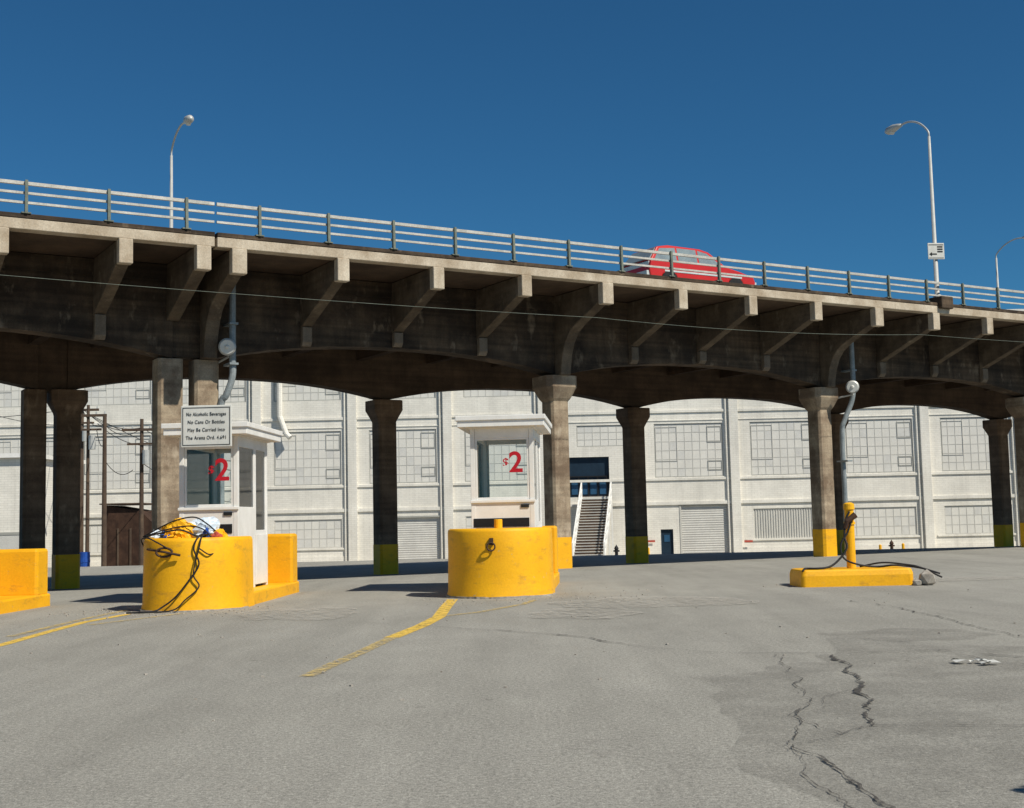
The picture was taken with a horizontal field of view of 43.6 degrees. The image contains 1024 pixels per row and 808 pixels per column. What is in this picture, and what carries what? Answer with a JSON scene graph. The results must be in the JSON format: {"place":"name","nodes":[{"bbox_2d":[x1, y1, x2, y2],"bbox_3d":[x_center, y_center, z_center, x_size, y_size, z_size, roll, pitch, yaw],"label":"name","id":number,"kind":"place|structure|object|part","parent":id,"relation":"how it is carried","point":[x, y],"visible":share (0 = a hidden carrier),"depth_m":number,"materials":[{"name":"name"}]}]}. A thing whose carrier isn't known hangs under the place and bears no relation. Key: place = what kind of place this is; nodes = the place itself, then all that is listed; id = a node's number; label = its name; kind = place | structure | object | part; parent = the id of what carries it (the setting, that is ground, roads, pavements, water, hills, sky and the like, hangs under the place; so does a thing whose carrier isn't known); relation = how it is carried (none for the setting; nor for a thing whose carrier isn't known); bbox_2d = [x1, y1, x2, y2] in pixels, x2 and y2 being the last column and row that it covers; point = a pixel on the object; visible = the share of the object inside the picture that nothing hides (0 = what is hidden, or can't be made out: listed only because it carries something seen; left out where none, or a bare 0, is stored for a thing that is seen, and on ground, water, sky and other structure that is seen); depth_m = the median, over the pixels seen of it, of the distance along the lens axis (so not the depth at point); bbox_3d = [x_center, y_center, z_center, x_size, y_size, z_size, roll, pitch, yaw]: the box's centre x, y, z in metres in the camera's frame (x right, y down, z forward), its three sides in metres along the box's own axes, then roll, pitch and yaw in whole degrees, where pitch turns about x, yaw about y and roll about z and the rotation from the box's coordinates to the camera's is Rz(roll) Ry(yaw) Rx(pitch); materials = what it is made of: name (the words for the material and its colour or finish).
{"place":"outdoors","nodes":[
{"label":"outdoors","id":0,"kind":"place"},
{"bbox_2d":[0,546,1023,807],"bbox_3d":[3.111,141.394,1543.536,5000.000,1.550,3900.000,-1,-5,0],"label":"asphalt ground","id":1,"kind":"structure","parent":0,"point":[700,710],"depth_m":10.05,"materials":[{"name":"grey asphalt"}]},
{"bbox_2d":[0,548,49,613],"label":"yellow toll island","id":2,"kind":"structure","parent":1,"relation":"on","point":[23,579],"depth_m":22.37,"materials":[{"name":"paint"}]},
{"bbox_2d":[0,458,52,566],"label":"walls","id":3,"kind":"structure","parent":1,"relation":"on","point":[9,491],"depth_m":74.97,"materials":[{"name":"white paint"}]},
{"bbox_2d":[0,535,18,548],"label":"garage door","id":4,"kind":"structure","parent":3,"relation":"attached to","point":[9,541],"depth_m":74.57,"materials":[{"name":"paint"}]},
{"bbox_2d":[0,532,18,534],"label":"lintel","id":5,"kind":"structure","parent":3,"relation":"attached to","point":[9,533],"depth_m":74.58,"materials":[{"name":"white concrete"}]},
{"bbox_2d":[0,453,85,463],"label":"roof edge","id":6,"kind":"object","parent":3,"relation":"on","point":[16,455],"depth_m":74.80,"materials":[{"name":"white paint"}]},
{"bbox_2d":[80,552,89,566],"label":"blue barrel","id":7,"kind":"object","parent":1,"relation":"on","point":[84,559],"visible":0.8,"depth_m":72.31,"materials":[{"name":"plastic"}]},
{"bbox_2d":[80,406,98,551],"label":"utility pole","id":8,"kind":"object","parent":1,"relation":"on","point":[83,436],"visible":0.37,"depth_m":79.83,"materials":[{"name":"brown wood"}]},
{"bbox_2d":[81,405,106,551],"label":"utility pole","id":9,"kind":"object","parent":1,"relation":"on","point":[90,442],"visible":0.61,"depth_m":73.91,"materials":[{"name":"brown wood"}]},
{"bbox_2d":[101,416,106,565],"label":"utility pole","id":10,"kind":"object","parent":1,"relation":"on","point":[104,515],"visible":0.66,"depth_m":71.78,"materials":[{"name":"brown wood"}]},
{"bbox_2d":[99,503,151,565],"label":"rusty shed","id":11,"kind":"structure","parent":1,"relation":"on","point":[122,534],"depth_m":76.66,"materials":[{"name":"brown metal"}]},
{"bbox_2d":[122,419,151,564],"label":"utility pole","id":12,"kind":"object","parent":1,"relation":"on","point":[144,456],"visible":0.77,"depth_m":72.80,"materials":[{"name":"brown wood"}]},
{"bbox_2d":[0,409,230,501],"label":"power lines","id":13,"kind":"object","parent":12,"relation":"attached to","point":[98,425],"visible":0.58,"depth_m":74.96,"materials":[{"name":"black rubber"}]},
{"bbox_2d":[139,533,298,612],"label":"yellow toll island","id":14,"kind":"structure","parent":1,"relation":"on","point":[223,575],"depth_m":20.56,"materials":[{"name":"paint"}]},
{"bbox_2d":[126,516,228,613],"bbox_3d":[-5.374,2.589,20.807,1.411,1.508,1.310,-1,-5,0],"label":"tarp and cable heap","id":15,"kind":"object","parent":14,"relation":"on","point":[197,528],"visible":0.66,"depth_m":20.82,"materials":[{"name":"white plastic"}]},
{"bbox_2d":[161,421,282,587],"bbox_3d":[-5.255,1.897,23.456,1.540,2.930,2.600,-2,-5,3],"label":"ticket booth","id":16,"kind":"object","parent":14,"relation":"on","point":[244,513],"visible":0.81,"depth_m":23.20,"materials":[{"name":"white paint"}]},
{"bbox_2d":[181,405,232,447],"bbox_3d":[-5.242,0.400,22.174,0.879,0.720,0.483,-1,-5,0],"label":"notice sign","id":17,"kind":"object","parent":16,"relation":"attached to","point":[206,425],"visible":1,"depth_m":21.95,"materials":[{"name":"white metal"}]},
{"bbox_2d":[217,453,220,503],"bbox_3d":[-5.211,1.465,24.525,0.870,1.056,0.035,-2,-5,3],"label":"rear window frame","id":18,"kind":"structure","parent":16,"relation":"in","point":[218,454],"depth_m":24.52,"materials":[{"name":"grey metal"}]},
{"bbox_2d":[187,447,263,529],"bbox_3d":[-5.265,1.520,23.460,1.097,1.600,2.039,-1,-5,0],"label":"window glass","id":19,"kind":"structure","parent":16,"relation":"in","point":[199,483],"depth_m":23.52,"materials":[{"name":"glass"}]},
{"bbox_2d":[446,519,559,598],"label":"yellow toll island","id":20,"kind":"structure","parent":1,"relation":"on","point":[497,561],"depth_m":22.25,"materials":[{"name":"paint"}]},
{"bbox_2d":[455,414,551,528],"bbox_3d":[-0.085,1.850,24.985,1.680,3.070,2.700,-2,-5,4],"label":"ticket booth","id":21,"kind":"object","parent":20,"relation":"on","point":[486,431],"visible":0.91,"depth_m":23.93,"materials":[{"name":"white paint"}]},
{"bbox_2d":[486,445,489,497],"bbox_3d":[-0.010,1.402,26.104,1.010,1.156,0.035,-2,-5,4],"label":"rear window frame","id":22,"kind":"structure","parent":21,"relation":"in","point":[487,446],"depth_m":26.13,"materials":[{"name":"metal"}]},
{"bbox_2d":[477,439,539,520],"bbox_3d":[-0.096,1.455,24.993,1.291,1.700,2.170,-1,-5,0],"label":"window glass","id":23,"kind":"structure","parent":21,"relation":"in","point":[480,462],"depth_m":25.40,"materials":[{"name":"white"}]},
{"bbox_2d":[0,577,1022,807],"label":"road markings","id":24,"kind":"object","parent":1,"relation":"on","point":[442,612],"visible":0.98,"depth_m":15.35,"materials":[{"name":"yellow paint"}]},
{"bbox_2d":[0,179,1023,588],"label":"highway overpass","id":25,"kind":"object","parent":1,"relation":"on","point":[64,337],"visible":0.91,"depth_m":37.18,"materials":[{"name":"concrete"}]},
{"bbox_2d":[169,115,193,227],"bbox_3d":[-10.793,-5.984,41.642,0.280,6.476,2.353,2,-6,-31],"label":"street lamp","id":26,"kind":"object","parent":25,"relation":"on","point":[188,120],"visible":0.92,"depth_m":42.54,"materials":[{"name":"metal"}]},
{"bbox_2d":[218,338,235,362],"bbox_3d":[-7.152,-1.318,31.625,0.385,0.542,0.833,2,-6,-35],"label":"floodlight","id":27,"kind":"object","parent":25,"relation":"attached to","point":[227,347],"visible":1,"depth_m":31.37,"materials":[{"name":"metal"}]},
{"bbox_2d":[4,275,1017,341],"bbox_3d":[7.022,-2.630,37.361,62.001,1.065,0.011,2,-6,-31],"label":"overhead wire","id":28,"kind":"object","parent":25,"relation":"on","point":[463,309],"visible":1,"depth_m":32.16,"materials":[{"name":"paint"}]},
{"bbox_2d":[624,245,755,284],"bbox_3d":[5.412,-3.976,39.461,4.241,1.416,1.604,2,-6,-31],"label":"red hatchback car","id":29,"kind":"object","parent":25,"relation":"on","point":[679,273],"visible":0.31,"depth_m":38.57,"materials":[{"name":"paint"}]},
{"bbox_3d":[4.202,-4.441,38.790,0.837,0.409,1.480,2,-6,-31],"label":"rear side window","id":30,"kind":"part","parent":29,"relation":"part of","materials":[{"name":"glass"}]},
{"bbox_3d":[4.929,-4.418,39.221,0.725,0.409,1.480,2,-6,-31],"label":"side window","id":31,"kind":"part","parent":29,"relation":"part of","materials":[{"name":"glass"}]},
{"bbox_3d":[5.661,-4.390,39.655,0.846,0.400,1.480,2,-6,-31],"label":"front side window","id":32,"kind":"part","parent":29,"relation":"part of","materials":[{"name":"glass"}]},
{"bbox_2d":[838,380,858,398],"bbox_3d":[11.047,-0.475,42.077,0.395,0.543,0.834,0,-5,-17],"label":"floodlight","id":33,"kind":"object","parent":25,"relation":"attached to","point":[852,386],"visible":1,"depth_m":41.79,"materials":[{"name":"metal"}]},
{"bbox_2d":[885,121,952,309],"bbox_3d":[13.569,-6.345,43.032,0.560,6.676,2.283,2,-6,-31],"label":"street lamp","id":34,"kind":"object","parent":25,"relation":"on","point":[944,302],"visible":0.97,"depth_m":42.32,"materials":[{"name":"metal"}]},
{"bbox_2d":[927,243,944,258],"bbox_3d":[13.973,-5.037,42.178,0.560,0.540,0.037,-1,-5,-6],"label":"arrow sign","id":35,"kind":"object","parent":34,"relation":"attached to","point":[935,250],"visible":1,"depth_m":42.17,"materials":[{"name":"white metal"}]},
{"bbox_2d":[995,236,1023,297],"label":"street lamp","id":36,"kind":"object","parent":25,"relation":"on","point":[997,280],"visible":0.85,"depth_m":63.70,"materials":[{"name":"metal"}]},
{"bbox_2d":[0,309,1023,566],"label":"white brick warehouse","id":37,"kind":"structure","parent":1,"relation":"on","point":[726,475],"depth_m":92.99,"materials":[{"name":"brick"}]},
{"bbox_2d":[0,379,992,551],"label":"window panes","id":38,"kind":"structure","parent":37,"relation":"in","point":[288,456],"depth_m":93.12,"materials":[{"name":"white glass"}]},
{"bbox_2d":[0,381,1009,517],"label":"window frames","id":39,"kind":"structure","parent":37,"relation":"in","point":[150,381],"depth_m":93.14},
{"bbox_2d":[398,504,728,559],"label":"loading doors","id":40,"kind":"structure","parent":37,"relation":"in","point":[704,527],"depth_m":92.62,"materials":[{"name":"paint"}]},
{"bbox_2d":[572,482,669,541],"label":"door panels","id":41,"kind":"structure","parent":37,"relation":"in","point":[593,485],"depth_m":93.01,"materials":[{"name":"blue glass"}]},
{"bbox_2d":[569,457,673,553],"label":"dark doors","id":42,"kind":"structure","parent":37,"relation":"in","point":[579,466],"depth_m":93.17,"materials":[{"name":"blue paint"}]},
{"bbox_2d":[30,584,1019,720],"bbox_3d":[0.317,2.898,17.239,15.455,0.026,16.769,-1,-5,0],"label":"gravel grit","id":43,"kind":"object","parent":1,"relation":"on","point":[337,661],"visible":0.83,"depth_m":20.01,"materials":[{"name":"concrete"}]},
{"bbox_2d":[572,482,613,555],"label":"exterior staircase","id":44,"kind":"structure","parent":1,"relation":"on","point":[591,534],"depth_m":88.88,"materials":[{"name":"paint"}]},
{"bbox_2d":[613,545,619,554],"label":"fire hydrant","id":45,"kind":"object","parent":1,"relation":"on","point":[616,550],"visible":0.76,"depth_m":83.38,"materials":[{"name":"black metal"}]},
{"bbox_2d":[790,502,942,586],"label":"yellow post island","id":46,"kind":"structure","parent":1,"relation":"on","point":[870,574],"depth_m":23.38,"materials":[{"name":"paint"}]},
{"bbox_2d":[889,540,894,548],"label":"fire hydrant","id":47,"kind":"object","parent":1,"relation":"on","point":[891,543],"visible":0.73,"depth_m":89.33,"materials":[{"name":"metal"}]},
{"bbox_2d":[912,579,921,585],"bbox_3d":[7.337,3.245,23.189,0.169,0.155,0.163,-5,-7,38],"label":"concrete rubble","id":48,"kind":"object","parent":1,"relation":"on","point":[917,582],"visible":0.97,"depth_m":23.13,"materials":[{"name":"white concrete"}]},
{"bbox_2d":[919,569,935,584],"bbox_3d":[7.524,3.167,23.253,0.313,0.336,0.377,-1,-5,0],"label":"concrete rubble","id":49,"kind":"object","parent":1,"relation":"on","point":[926,577],"visible":0.94,"depth_m":23.11,"materials":[{"name":"grey concrete"}]},
{"bbox_2d":[951,658,998,663],"bbox_3d":[4.050,2.247,11.214,0.430,0.031,0.236,-6,-7,43],"label":"litter scrap","id":50,"kind":"object","parent":1,"relation":"on","point":[977,659],"visible":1,"depth_m":11.20,"materials":[{"name":"white paper"}]},
{"bbox_2d":[0,0,1023,308],"label":"sky","id":51,"kind":"structure","parent":0,"point":[747,130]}
]}

